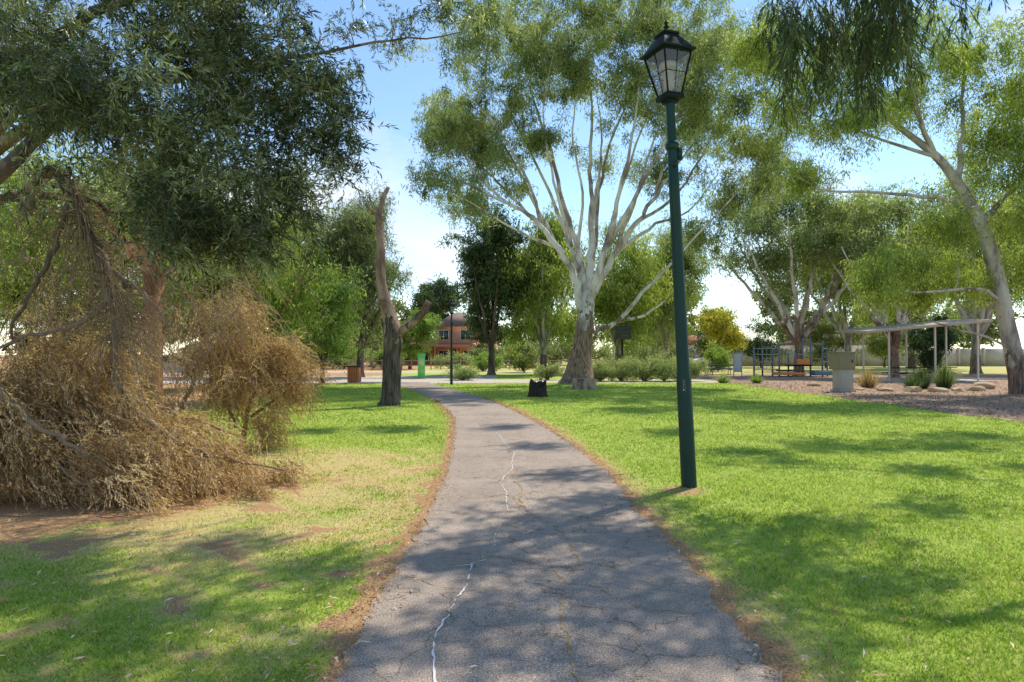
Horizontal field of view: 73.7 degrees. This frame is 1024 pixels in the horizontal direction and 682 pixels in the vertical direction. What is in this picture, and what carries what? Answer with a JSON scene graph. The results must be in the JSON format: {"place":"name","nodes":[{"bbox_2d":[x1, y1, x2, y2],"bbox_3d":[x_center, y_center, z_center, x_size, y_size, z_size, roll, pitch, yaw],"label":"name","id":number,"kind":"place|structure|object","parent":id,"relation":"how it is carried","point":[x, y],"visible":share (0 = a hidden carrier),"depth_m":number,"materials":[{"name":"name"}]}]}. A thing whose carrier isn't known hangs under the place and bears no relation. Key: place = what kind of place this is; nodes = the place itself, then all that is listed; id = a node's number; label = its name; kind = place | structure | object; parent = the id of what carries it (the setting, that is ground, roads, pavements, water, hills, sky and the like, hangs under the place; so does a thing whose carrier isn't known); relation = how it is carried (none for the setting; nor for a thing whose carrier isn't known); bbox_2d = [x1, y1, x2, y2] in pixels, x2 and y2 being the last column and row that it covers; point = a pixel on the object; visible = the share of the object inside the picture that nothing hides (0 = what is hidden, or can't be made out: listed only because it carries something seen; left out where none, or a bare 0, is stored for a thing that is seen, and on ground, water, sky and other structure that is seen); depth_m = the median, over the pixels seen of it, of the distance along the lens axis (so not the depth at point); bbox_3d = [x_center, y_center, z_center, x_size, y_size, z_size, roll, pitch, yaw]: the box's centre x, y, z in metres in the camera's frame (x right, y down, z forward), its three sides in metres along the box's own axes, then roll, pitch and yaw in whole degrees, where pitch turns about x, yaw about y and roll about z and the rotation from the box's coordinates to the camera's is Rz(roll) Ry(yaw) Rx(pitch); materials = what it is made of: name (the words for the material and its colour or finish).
{"place":"outdoors","nodes":[
{"label":"outdoors","id":0,"kind":"place"},
{"bbox_2d":[136,355,208,377],"bbox_3d":[-22.211,1.632,44.471,4.325,1.488,1.789,0,-1,-11],"label":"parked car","id":1,"kind":"object","parent":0,"point":[164,357],"visible":0.03,"depth_m":43.73,"materials":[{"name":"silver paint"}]},
{"bbox_2d":[403,313,496,364],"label":"brick house","id":2,"kind":"structure","parent":0,"point":[442,347],"depth_m":88.01,"materials":[{"name":"brick"}]},
{"bbox_2d":[419,350,428,359],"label":"window","id":3,"kind":"structure","parent":2,"relation":"in","point":[427,353],"depth_m":88.42,"materials":[{"name":"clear glass"}]},
{"bbox_2d":[439,330,448,339],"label":"window","id":4,"kind":"structure","parent":2,"relation":"in","point":[445,333],"depth_m":87.97,"materials":[{"name":"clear glass"}]},
{"bbox_2d":[439,350,448,357],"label":"window","id":5,"kind":"structure","parent":2,"relation":"in","point":[442,352],"depth_m":87.93,"materials":[{"name":"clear glass"}]},
{"bbox_2d":[453,349,459,356],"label":"door","id":6,"kind":"structure","parent":2,"relation":"in","point":[458,350],"depth_m":87.91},
{"bbox_2d":[460,330,470,339],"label":"window","id":7,"kind":"structure","parent":2,"relation":"in","point":[462,335],"depth_m":87.97,"materials":[{"name":"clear glass"}]},
{"bbox_2d":[463,350,473,356],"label":"window","id":8,"kind":"structure","parent":2,"relation":"in","point":[465,351],"depth_m":87.93,"materials":[{"name":"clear glass"}]},
{"bbox_2d":[0,355,1023,681],"bbox_3d":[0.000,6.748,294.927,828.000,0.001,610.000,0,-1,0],"label":"ground","id":9,"kind":"structure","parent":0,"point":[42,525],"depth_m":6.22,"materials":[{"name":"plant"}]},
{"bbox_2d":[0,150,135,352],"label":"gum tree","id":10,"kind":"object","parent":9,"relation":"on","point":[6,184],"visible":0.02,"depth_m":34.26,"materials":[{"name":"green plant"}]},
{"bbox_2d":[0,120,197,393],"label":"gum tree","id":11,"kind":"object","parent":9,"relation":"on","point":[18,289],"visible":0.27,"depth_m":25.02,"materials":[{"name":"green plant"}]},
{"bbox_2d":[0,268,268,442],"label":"fallen branch","id":12,"kind":"object","parent":9,"relation":"on","point":[188,394],"visible":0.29,"depth_m":10.92,"materials":[{"name":"brown plant"}]},
{"bbox_2d":[48,141,273,417],"bbox_3d":[-8.413,-2.042,16.352,5.158,8.053,5.971,0,-1,0],"label":"gum tree","id":13,"kind":"object","parent":9,"relation":"on","point":[150,283],"visible":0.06,"depth_m":16.34,"materials":[{"name":"red plant"}]},
{"bbox_2d":[0,300,327,522],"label":"fallen branch","id":14,"kind":"object","parent":9,"relation":"on","point":[52,450],"visible":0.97,"depth_m":7.53,"materials":[{"name":"brown plant"}]},
{"bbox_2d":[172,340,226,363],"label":"shrub","id":15,"kind":"object","parent":9,"relation":"on","point":[197,348],"visible":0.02,"depth_m":69.80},
{"bbox_2d":[118,211,308,387],"bbox_3d":[-13.446,-2.553,31.052,8.763,9.589,8.906,0,-1,0],"label":"gum tree","id":16,"kind":"object","parent":9,"relation":"on","point":[198,307],"depth_m":30.16,"materials":[{"name":"green plant"}]},
{"bbox_2d":[0,0,486,470],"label":"wattle tree","id":17,"kind":"object","parent":9,"relation":"on","point":[41,82],"visible":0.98,"depth_m":7.01,"materials":[{"name":"green plant"}]},
{"bbox_2d":[159,269,338,450],"bbox_3d":[-4.425,0.444,11.685,3.161,3.499,1.872,0,-1,0],"label":"dry bush","id":18,"kind":"object","parent":9,"relation":"on","point":[276,360],"visible":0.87,"depth_m":11.58,"materials":[{"name":"brown plant"}]},
{"bbox_2d":[127,190,371,401],"bbox_3d":[-8.305,-1.515,22.352,7.076,7.210,6.622,0,-1,0],"label":"gum tree","id":19,"kind":"object","parent":9,"relation":"on","point":[286,284],"visible":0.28,"depth_m":22.05,"materials":[{"name":"green plant"}]},
{"bbox_2d":[264,205,326,351],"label":"casuarina tree","id":20,"kind":"object","parent":9,"relation":"on","point":[288,277],"visible":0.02,"depth_m":45.97,"materials":[{"name":"green plant"}]},
{"bbox_2d":[295,339,329,367],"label":"shrub","id":21,"kind":"object","parent":9,"relation":"on","point":[311,359],"visible":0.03,"depth_m":70.31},
{"bbox_2d":[279,260,371,382],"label":"leafy tree","id":22,"kind":"object","parent":9,"relation":"on","point":[337,344],"visible":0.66,"depth_m":35.52,"materials":[{"name":"green plant"}]},
{"bbox_2d":[276,174,418,376],"bbox_3d":[-10.653,-4.278,44.901,9.261,13.522,8.004,-1,-1,39],"label":"casuarina tree","id":23,"kind":"object","parent":9,"relation":"on","point":[354,238],"visible":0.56,"depth_m":43.58,"materials":[{"name":"green plant"}]},
{"bbox_2d":[323,343,379,368],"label":"shrub","id":24,"kind":"object","parent":9,"relation":"on","point":[369,355],"visible":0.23,"depth_m":69.01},
{"bbox_2d":[347,366,361,381],"bbox_3d":[-8.400,1.763,36.375,0.680,0.865,0.680,0,-1,0],"label":"litter bin","id":25,"kind":"object","parent":9,"relation":"on","point":[353,373],"visible":1,"depth_m":36.07,"materials":[{"name":"brown wood"}]},
{"bbox_2d":[352,306,411,366],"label":"leafy tree","id":26,"kind":"object","parent":9,"relation":"on","point":[379,338],"visible":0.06,"depth_m":78.60,"materials":[{"name":"green plant"}]},
{"bbox_2d":[369,346,407,367],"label":"shrub","id":27,"kind":"object","parent":9,"relation":"on","point":[380,353],"visible":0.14,"depth_m":71.31,"materials":[{"name":"green plant"}]},
{"bbox_2d":[364,187,431,405],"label":"dead tree","id":28,"kind":"object","parent":9,"relation":"on","point":[394,331],"visible":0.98,"depth_m":20.74,"materials":[{"name":"brown wood"}]},
{"bbox_2d":[377,307,444,368],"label":"round tree","id":29,"kind":"object","parent":9,"relation":"on","point":[423,329],"visible":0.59,"depth_m":67.75,"materials":[{"name":"green plant"}]},
{"bbox_2d":[416,354,425,378],"bbox_3d":[-5.650,1.568,42.579,0.600,1.550,0.300,0,-1,0],"label":"information post","id":30,"kind":"object","parent":9,"relation":"on","point":[421,366],"visible":1,"depth_m":42.51,"materials":[{"name":"green metal"}]},
{"bbox_2d":[401,272,469,335],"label":"evergreen tree","id":31,"kind":"object","parent":9,"relation":"on","point":[440,293],"visible":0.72,"depth_m":101.87,"materials":[{"name":"green plant"}]},
{"bbox_2d":[447,298,455,384],"bbox_3d":[-3.050,0.033,34.405,0.370,4.412,0.370,0,-1,-24],"label":"street lamp","id":32,"kind":"object","parent":9,"relation":"on","point":[451,303],"visible":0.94,"depth_m":34.36,"materials":[{"name":"metal"}]},
{"bbox_2d":[428,351,476,367],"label":"shrub","id":33,"kind":"object","parent":9,"relation":"on","point":[463,356],"visible":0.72,"depth_m":69.30,"materials":[{"name":"plant"}]},
{"bbox_2d":[307,359,610,368],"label":"post and rail fence","id":34,"kind":"object","parent":9,"relation":"on","point":[440,360],"visible":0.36,"depth_m":66.01,"materials":[{"name":"wood"}]},
{"bbox_2d":[440,363,480,380],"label":"shrub","id":35,"kind":"object","parent":9,"relation":"on","point":[461,373],"visible":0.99,"depth_m":39.73,"materials":[{"name":"plant"}]},
{"bbox_2d":[469,348,504,370],"bbox_3d":[-2.208,1.642,59.870,3.234,2.268,3.098,1,-1,-31],"label":"shrub","id":36,"kind":"object","parent":9,"relation":"on","point":[481,361],"visible":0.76,"depth_m":59.59,"materials":[{"name":"green plant"}]},
{"bbox_2d":[467,343,507,363],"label":"shrub","id":37,"kind":"object","parent":9,"relation":"on","point":[479,350],"visible":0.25,"depth_m":75.58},
{"bbox_2d":[434,202,541,374],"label":"evergreen tree","id":38,"kind":"object","parent":9,"relation":"on","point":[483,284],"visible":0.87,"depth_m":49.15,"materials":[{"name":"green plant"}]},
{"bbox_2d":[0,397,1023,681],"bbox_3d":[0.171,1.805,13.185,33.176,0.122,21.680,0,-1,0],"label":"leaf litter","id":39,"kind":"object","parent":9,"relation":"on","point":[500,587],"visible":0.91,"depth_m":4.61,"materials":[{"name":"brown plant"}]},
{"bbox_2d":[1,274,1023,357],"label":"woodland","id":40,"kind":"object","parent":9,"relation":"on","point":[992,330],"visible":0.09,"depth_m":128.92,"materials":[{"name":"leaves"},{"name":"bark"}]},
{"bbox_2d":[501,341,539,371],"bbox_3d":[0.791,1.207,55.914,3.415,2.936,3.924,0,-1,0],"label":"shrub","id":41,"kind":"object","parent":9,"relation":"on","point":[527,360],"visible":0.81,"depth_m":55.58,"materials":[{"name":"plant"}]},
{"bbox_2d":[497,338,559,366],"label":"shrub","id":42,"kind":"object","parent":9,"relation":"on","point":[508,358],"visible":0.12,"depth_m":72.96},
{"bbox_2d":[527,379,547,396],"bbox_3d":[0.936,1.713,24.971,0.832,0.705,0.842,0,-1,0],"label":"tree stump","id":43,"kind":"object","parent":9,"relation":"on","point":[538,389],"visible":0.94,"depth_m":24.76,"materials":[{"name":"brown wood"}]},
{"bbox_2d":[486,199,593,367],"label":"gum tree","id":44,"kind":"object","parent":9,"relation":"on","point":[549,269],"visible":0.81,"depth_m":48.79,"materials":[{"name":"green plant"}]},
{"bbox_2d":[532,362,565,379],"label":"shrub","id":45,"kind":"object","parent":9,"relation":"on","point":[548,372],"visible":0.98,"depth_m":40.18,"materials":[{"name":"plant"}]},
{"bbox_2d":[533,336,604,366],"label":"shrub","id":46,"kind":"object","parent":9,"relation":"on","point":[553,355],"visible":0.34,"depth_m":71.00,"materials":[{"name":"plant"}]},
{"bbox_2d":[571,378,596,389],"bbox_3d":[3.201,1.895,30.195,1.314,0.524,1.350,0,-1,0],"label":"tree stump","id":47,"kind":"object","parent":9,"relation":"on","point":[584,383],"visible":0.96,"depth_m":29.75,"materials":[{"name":"wood"}]},
{"bbox_2d":[592,358,619,381],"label":"shrub","id":48,"kind":"object","parent":9,"relation":"on","point":[600,370],"visible":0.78,"depth_m":38.14,"materials":[{"name":"plant"}]},
{"bbox_2d":[552,209,673,362],"bbox_3d":[8.075,-3.998,53.763,10.080,13.270,8.766,0,-1,0],"label":"gum tree","id":49,"kind":"object","parent":9,"relation":"on","point":[627,282],"visible":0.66,"depth_m":52.23,"materials":[{"name":"green plant"}]},
{"bbox_2d":[390,0,843,383],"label":"gum tree","id":50,"kind":"object","parent":9,"relation":"on","point":[455,126],"visible":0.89,"depth_m":35.19,"materials":[{"name":"green plant"}]},
{"bbox_2d":[601,355,634,380],"bbox_3d":[6.335,1.549,38.971,2.983,1.668,2.348,1,-1,-30],"label":"shrub","id":51,"kind":"object","parent":9,"relation":"on","point":[622,374],"visible":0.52,"depth_m":38.72,"materials":[{"name":"plant"}]},
{"bbox_2d":[615,326,630,358],"bbox_3d":[8.141,0.710,49.984,0.895,3.625,0.887,-1,-1,44],"label":"basketball hoop","id":52,"kind":"object","parent":9,"relation":"on","point":[621,333],"visible":0.94,"depth_m":49.99,"materials":[{"name":"black metal"}]},
{"bbox_2d":[592,339,657,365],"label":"shrub","id":53,"kind":"object","parent":9,"relation":"on","point":[605,350],"visible":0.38,"depth_m":71.65,"materials":[{"name":"plant"}]},
{"bbox_2d":[605,322,674,351],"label":"leafy tree","id":54,"kind":"object","parent":9,"relation":"on","point":[661,344],"visible":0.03,"depth_m":81.67,"materials":[{"name":"green plant"}]},
{"bbox_2d":[619,353,676,381],"bbox_3d":[7.592,1.459,38.198,3.294,1.779,2.535,0,-1,0],"label":"shrub","id":55,"kind":"object","parent":9,"relation":"on","point":[636,367],"visible":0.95,"depth_m":37.97,"materials":[{"name":"plant"}]},
{"bbox_2d":[642,349,676,380],"bbox_3d":[8.427,1.337,38.458,2.678,2.025,2.411,-1,-1,34],"label":"shrub","id":56,"kind":"object","parent":9,"relation":"on","point":[656,360],"visible":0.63,"depth_m":38.17,"materials":[{"name":"plant"}]},
{"bbox_2d":[635,340,694,363],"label":"shrub","id":57,"kind":"object","parent":9,"relation":"on","point":[671,353],"visible":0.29,"depth_m":71.71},
{"bbox_2d":[640,18,696,487],"bbox_3d":[1.915,-1.067,8.234,0.550,5.729,0.480,0,-1,-24],"label":"street lamp","id":58,"kind":"object","parent":9,"relation":"on","point":[667,49],"visible":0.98,"depth_m":8.16,"materials":[{"name":"metal"}]},
{"bbox_2d":[626,206,717,361],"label":"gum tree","id":59,"kind":"object","parent":9,"relation":"on","point":[663,324],"visible":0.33,"depth_m":58.66,"materials":[{"name":"green plant"}]},
{"bbox_2d":[669,354,711,378],"bbox_3d":[9.804,1.492,38.766,2.000,1.645,2.784,1,-1,-41],"label":"shrub","id":60,"kind":"object","parent":9,"relation":"on","point":[695,369],"visible":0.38,"depth_m":38.36,"materials":[{"name":"plant"}]},
{"bbox_2d":[692,358,732,365],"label":"parked car","id":61,"kind":"object","parent":9,"relation":"on","point":[698,359],"visible":0.09,"depth_m":76.09,"materials":[{"name":"white paint"}]},
{"bbox_2d":[701,339,732,371],"bbox_3d":[17.485,1.205,58.091,2.852,2.963,3.215,0,-1,0],"label":"shrub","id":62,"kind":"object","parent":9,"relation":"on","point":[716,355],"visible":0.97,"depth_m":57.81,"materials":[{"name":"green plant"}]},
{"bbox_2d":[689,325,746,360],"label":"evergreen tree","id":63,"kind":"object","parent":9,"relation":"on","point":[699,338],"visible":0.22,"depth_m":71.50,"materials":[{"name":"green plant"}]},
{"bbox_2d":[706,364,732,374],"bbox_3d":[15.400,2.105,50.471,1.900,0.768,1.820,0,-1,6],"label":"picnic table","id":64,"kind":"object","parent":9,"relation":"on","point":[730,368],"visible":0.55,"depth_m":50.44,"materials":[{"name":"black metal"}]},
{"bbox_2d":[692,303,749,369],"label":"yellow tree","id":65,"kind":"object","parent":9,"relation":"on","point":[715,322],"visible":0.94,"depth_m":65.17,"materials":[{"name":"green plant"}]},
{"bbox_2d":[711,372,735,382],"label":"tufted plant","id":66,"kind":"object","parent":9,"relation":"on","point":[722,378],"visible":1,"depth_m":36.32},
{"bbox_2d":[733,354,741,376],"bbox_3d":[15.200,1.653,45.978,0.590,1.550,0.070,0,-1,0],"label":"park sign","id":67,"kind":"object","parent":9,"relation":"on","point":[737,362],"visible":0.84,"depth_m":45.95,"materials":[{"name":"grey metal"}]},
{"bbox_2d":[748,373,764,382],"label":"tufted plant","id":68,"kind":"object","parent":9,"relation":"on","point":[756,378],"visible":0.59,"depth_m":35.83,"materials":[{"name":"green plant"}]},
{"bbox_2d":[738,315,793,367],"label":"evergreen tree","id":69,"kind":"object","parent":9,"relation":"on","point":[757,342],"visible":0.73,"depth_m":73.18,"materials":[{"name":"green plant"}]},
{"bbox_2d":[753,337,831,376],"bbox_3d":[18.980,1.113,46.263,5.479,2.690,2.050,0,-1,0],"label":"playground frame","id":70,"kind":"object","parent":9,"relation":"on","point":[801,362],"visible":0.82,"depth_m":45.97,"materials":[{"name":"blue metal"}]},
{"bbox_2d":[576,0,1011,142],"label":"gum tree","id":71,"kind":"object","parent":9,"relation":"on","point":[795,35],"visible":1,"depth_m":8.87,"materials":[{"name":"green plant"}]},
{"bbox_2d":[697,156,919,374],"bbox_3d":[21.101,-5.705,49.413,11.589,16.532,12.501,1,-1,-29],"label":"gum tree","id":72,"kind":"object","parent":9,"relation":"on","point":[772,261],"visible":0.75,"depth_m":48.57,"materials":[{"name":"green plant"}]},
{"bbox_2d":[807,382,820,385],"bbox_3d":[14.578,2.103,32.948,0.643,0.231,0.429,0,-1,19],"label":"boulder","id":73,"kind":"object","parent":9,"relation":"on","point":[813,384],"visible":0.77,"depth_m":32.81,"materials":[{"name":"stone"}]},
{"bbox_2d":[804,314,867,367],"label":"leafy tree","id":74,"kind":"object","parent":9,"relation":"on","point":[822,328],"visible":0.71,"depth_m":73.17,"materials":[{"name":"green plant"}]},
{"bbox_2d":[764,181,914,351],"bbox_3d":[30.860,-5.708,64.617,14.015,17.070,16.410,0,-1,0],"label":"gum tree","id":75,"kind":"object","parent":9,"relation":"on","point":[843,312],"visible":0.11,"depth_m":63.60,"materials":[{"name":"green plant"}]},
{"bbox_2d":[827,352,856,391],"bbox_3d":[13.721,1.275,28.373,0.900,1.660,0.650,0,-1,-8],"label":"utility cabinet","id":76,"kind":"object","parent":9,"relation":"on","point":[842,365],"visible":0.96,"depth_m":28.12,"materials":[{"name":"metal"}]},
{"bbox_2d":[714,0,1023,393],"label":"gum tree","id":77,"kind":"object","parent":9,"relation":"on","point":[901,270],"visible":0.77,"depth_m":26.47,"materials":[{"name":"green plant"}]},
{"bbox_2d":[853,368,884,387],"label":"tufted plant","id":78,"kind":"object","parent":9,"relation":"on","point":[867,381],"visible":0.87,"depth_m":31.27,"materials":[{"name":"beige plant"}]},
{"bbox_2d":[728,381,1023,422],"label":"bark mulch","id":79,"kind":"object","parent":9,"relation":"on","point":[889,394],"visible":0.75,"depth_m":25.10,"materials":[{"name":"wood"}]},
{"bbox_2d":[855,322,904,366],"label":"leafy tree","id":80,"kind":"object","parent":9,"relation":"on","point":[876,346],"visible":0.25,"depth_m":76.05,"materials":[{"name":"green plant"}]},
{"bbox_2d":[877,387,893,390],"bbox_3d":[15.628,2.065,28.554,0.663,0.234,0.467,0,-1,0],"label":"boulder","id":81,"kind":"object","parent":9,"relation":"on","point":[884,389],"visible":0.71,"depth_m":28.45,"materials":[{"name":"stone"}]},
{"bbox_2d":[781,174,1009,376],"bbox_3d":[25.179,-4.431,45.146,11.816,13.838,10.374,0,-1,0],"label":"gum tree","id":82,"kind":"object","parent":9,"relation":"on","point":[879,212],"visible":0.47,"depth_m":44.48,"materials":[{"name":"green plant"}]},
{"bbox_2d":[881,367,931,379],"bbox_3d":[22.800,1.913,39.473,1.900,0.768,1.820,0,-1,-6],"label":"picnic table","id":83,"kind":"object","parent":9,"relation":"on","point":[898,372],"visible":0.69,"depth_m":39.33,"materials":[{"name":"black metal"}]},
{"bbox_2d":[836,245,978,368],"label":"gum tree","id":84,"kind":"object","parent":9,"relation":"on","point":[949,315],"visible":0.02,"depth_m":69.58,"materials":[{"name":"green plant"}]},
{"bbox_2d":[897,372,922,386],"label":"tufted plant","id":85,"kind":"object","parent":9,"relation":"on","point":[910,381],"visible":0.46,"depth_m":29.29,"materials":[{"name":"green plant"}]},
{"bbox_2d":[904,386,921,391],"bbox_3d":[16.510,2.035,28.189,0.847,0.347,0.626,1,-1,-28],"label":"boulder","id":86,"kind":"object","parent":9,"relation":"on","point":[912,388],"visible":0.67,"depth_m":27.92,"materials":[{"name":"stone"}]},
{"bbox_2d":[835,319,994,381],"bbox_3d":[23.350,0.478,39.948,7.300,3.639,3.900,0,-1,0],"label":"picnic shelter","id":87,"kind":"object","parent":9,"relation":"on","point":[908,326],"visible":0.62,"depth_m":38.61,"materials":[{"name":"beige paint"}]},
{"bbox_2d":[918,367,959,373],"bbox_3d":[25.200,1.931,40.472,1.900,0.768,1.820,0,-1,6],"label":"picnic table","id":88,"kind":"object","parent":87,"relation":"on","point":[941,367],"visible":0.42,"depth_m":40.05,"materials":[{"name":"black metal"}]},
{"bbox_2d":[905,367,937,388],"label":"tufted plant","id":89,"kind":"object","parent":9,"relation":"on","point":[925,381],"visible":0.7,"depth_m":30.27,"materials":[{"name":"green plant"}]},
{"bbox_2d":[900,309,967,371],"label":"evergreen tree","id":90,"kind":"object","parent":9,"relation":"on","point":[920,341],"visible":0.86,"depth_m":49.40,"materials":[{"name":"green plant"}]},
{"bbox_2d":[927,387,948,391],"bbox_3d":[17.459,2.047,27.904,0.663,0.325,0.581,0,-1,1],"label":"boulder","id":91,"kind":"object","parent":9,"relation":"on","point":[936,389],"visible":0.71,"depth_m":27.75,"materials":[{"name":"stone"}]},
{"bbox_2d":[927,363,961,383],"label":"tufted plant","id":92,"kind":"object","parent":9,"relation":"on","point":[945,365],"visible":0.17,"depth_m":32.48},
{"bbox_2d":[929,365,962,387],"bbox_3d":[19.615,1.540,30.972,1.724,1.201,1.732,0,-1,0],"label":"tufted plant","id":93,"kind":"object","parent":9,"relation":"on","point":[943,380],"visible":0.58,"depth_m":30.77,"materials":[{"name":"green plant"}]},
{"bbox_2d":[882,148,1023,373],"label":"gum tree","id":94,"kind":"object","parent":9,"relation":"on","point":[985,313],"visible":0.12,"depth_m":52.14,"materials":[{"name":"green plant"}]},
{"bbox_2d":[951,387,963,391],"bbox_3d":[18.627,2.040,28.506,0.518,0.240,0.577,0,-1,13],"label":"boulder","id":95,"kind":"object","parent":9,"relation":"on","point":[958,389],"visible":0.72,"depth_m":28.30,"materials":[{"name":"stone"}]},
{"bbox_2d":[964,386,985,390],"bbox_3d":[19.562,2.047,28.817,0.659,0.340,0.811,1,-1,-28],"label":"boulder","id":96,"kind":"object","parent":9,"relation":"on","point":[977,388],"visible":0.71,"depth_m":28.57,"materials":[{"name":"stone"}]},
{"bbox_2d":[974,382,995,388],"bbox_3d":[21.036,2.029,30.451,0.970,0.435,0.688,0,-1,14],"label":"boulder","id":97,"kind":"object","parent":9,"relation":"on","point":[987,385],"visible":0.52,"depth_m":30.19,"materials":[{"name":"stone"}]},
{"bbox_2d":[0,0,1023,354],"label":"sky","id":98,"kind":"structure","parent":0,"point":[417,228],"materials":[{"name":"blue"}]},
{"bbox_2d":[334,382,782,681],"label":"path","id":99,"kind":"structure","parent":0,"point":[492,630],"depth_m":4.61,"materials":[{"name":"asphalt"}]},
{"bbox_2d":[432,432,514,681],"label":"path painted line","id":100,"kind":"object","parent":99,"relation":"on","point":[433,655],"visible":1,"depth_m":4.05,"materials":[{"name":"white paint"}]},
{"bbox_2d":[403,466,683,681],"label":"path dirt crack","id":101,"kind":"object","parent":99,"relation":"on","point":[569,646],"visible":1,"depth_m":4.77,"materials":[{"name":"asphalt"}]},
{"bbox_2d":[670,335,703,350],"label":"house","id":102,"kind":"structure","parent":0,"point":[690,343],"depth_m":113.24,"materials":[{"name":"white paint"}]},
{"bbox_2d":[780,334,899,348],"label":"house","id":103,"kind":"structure","parent":0,"point":[789,345],"depth_m":106.44,"materials":[{"name":"beige paint"}]},
{"bbox_2d":[689,348,1023,365],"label":"boundary wall","id":104,"kind":"structure","parent":0,"point":[989,357],"depth_m":81.89,"materials":[{"name":"concrete"}]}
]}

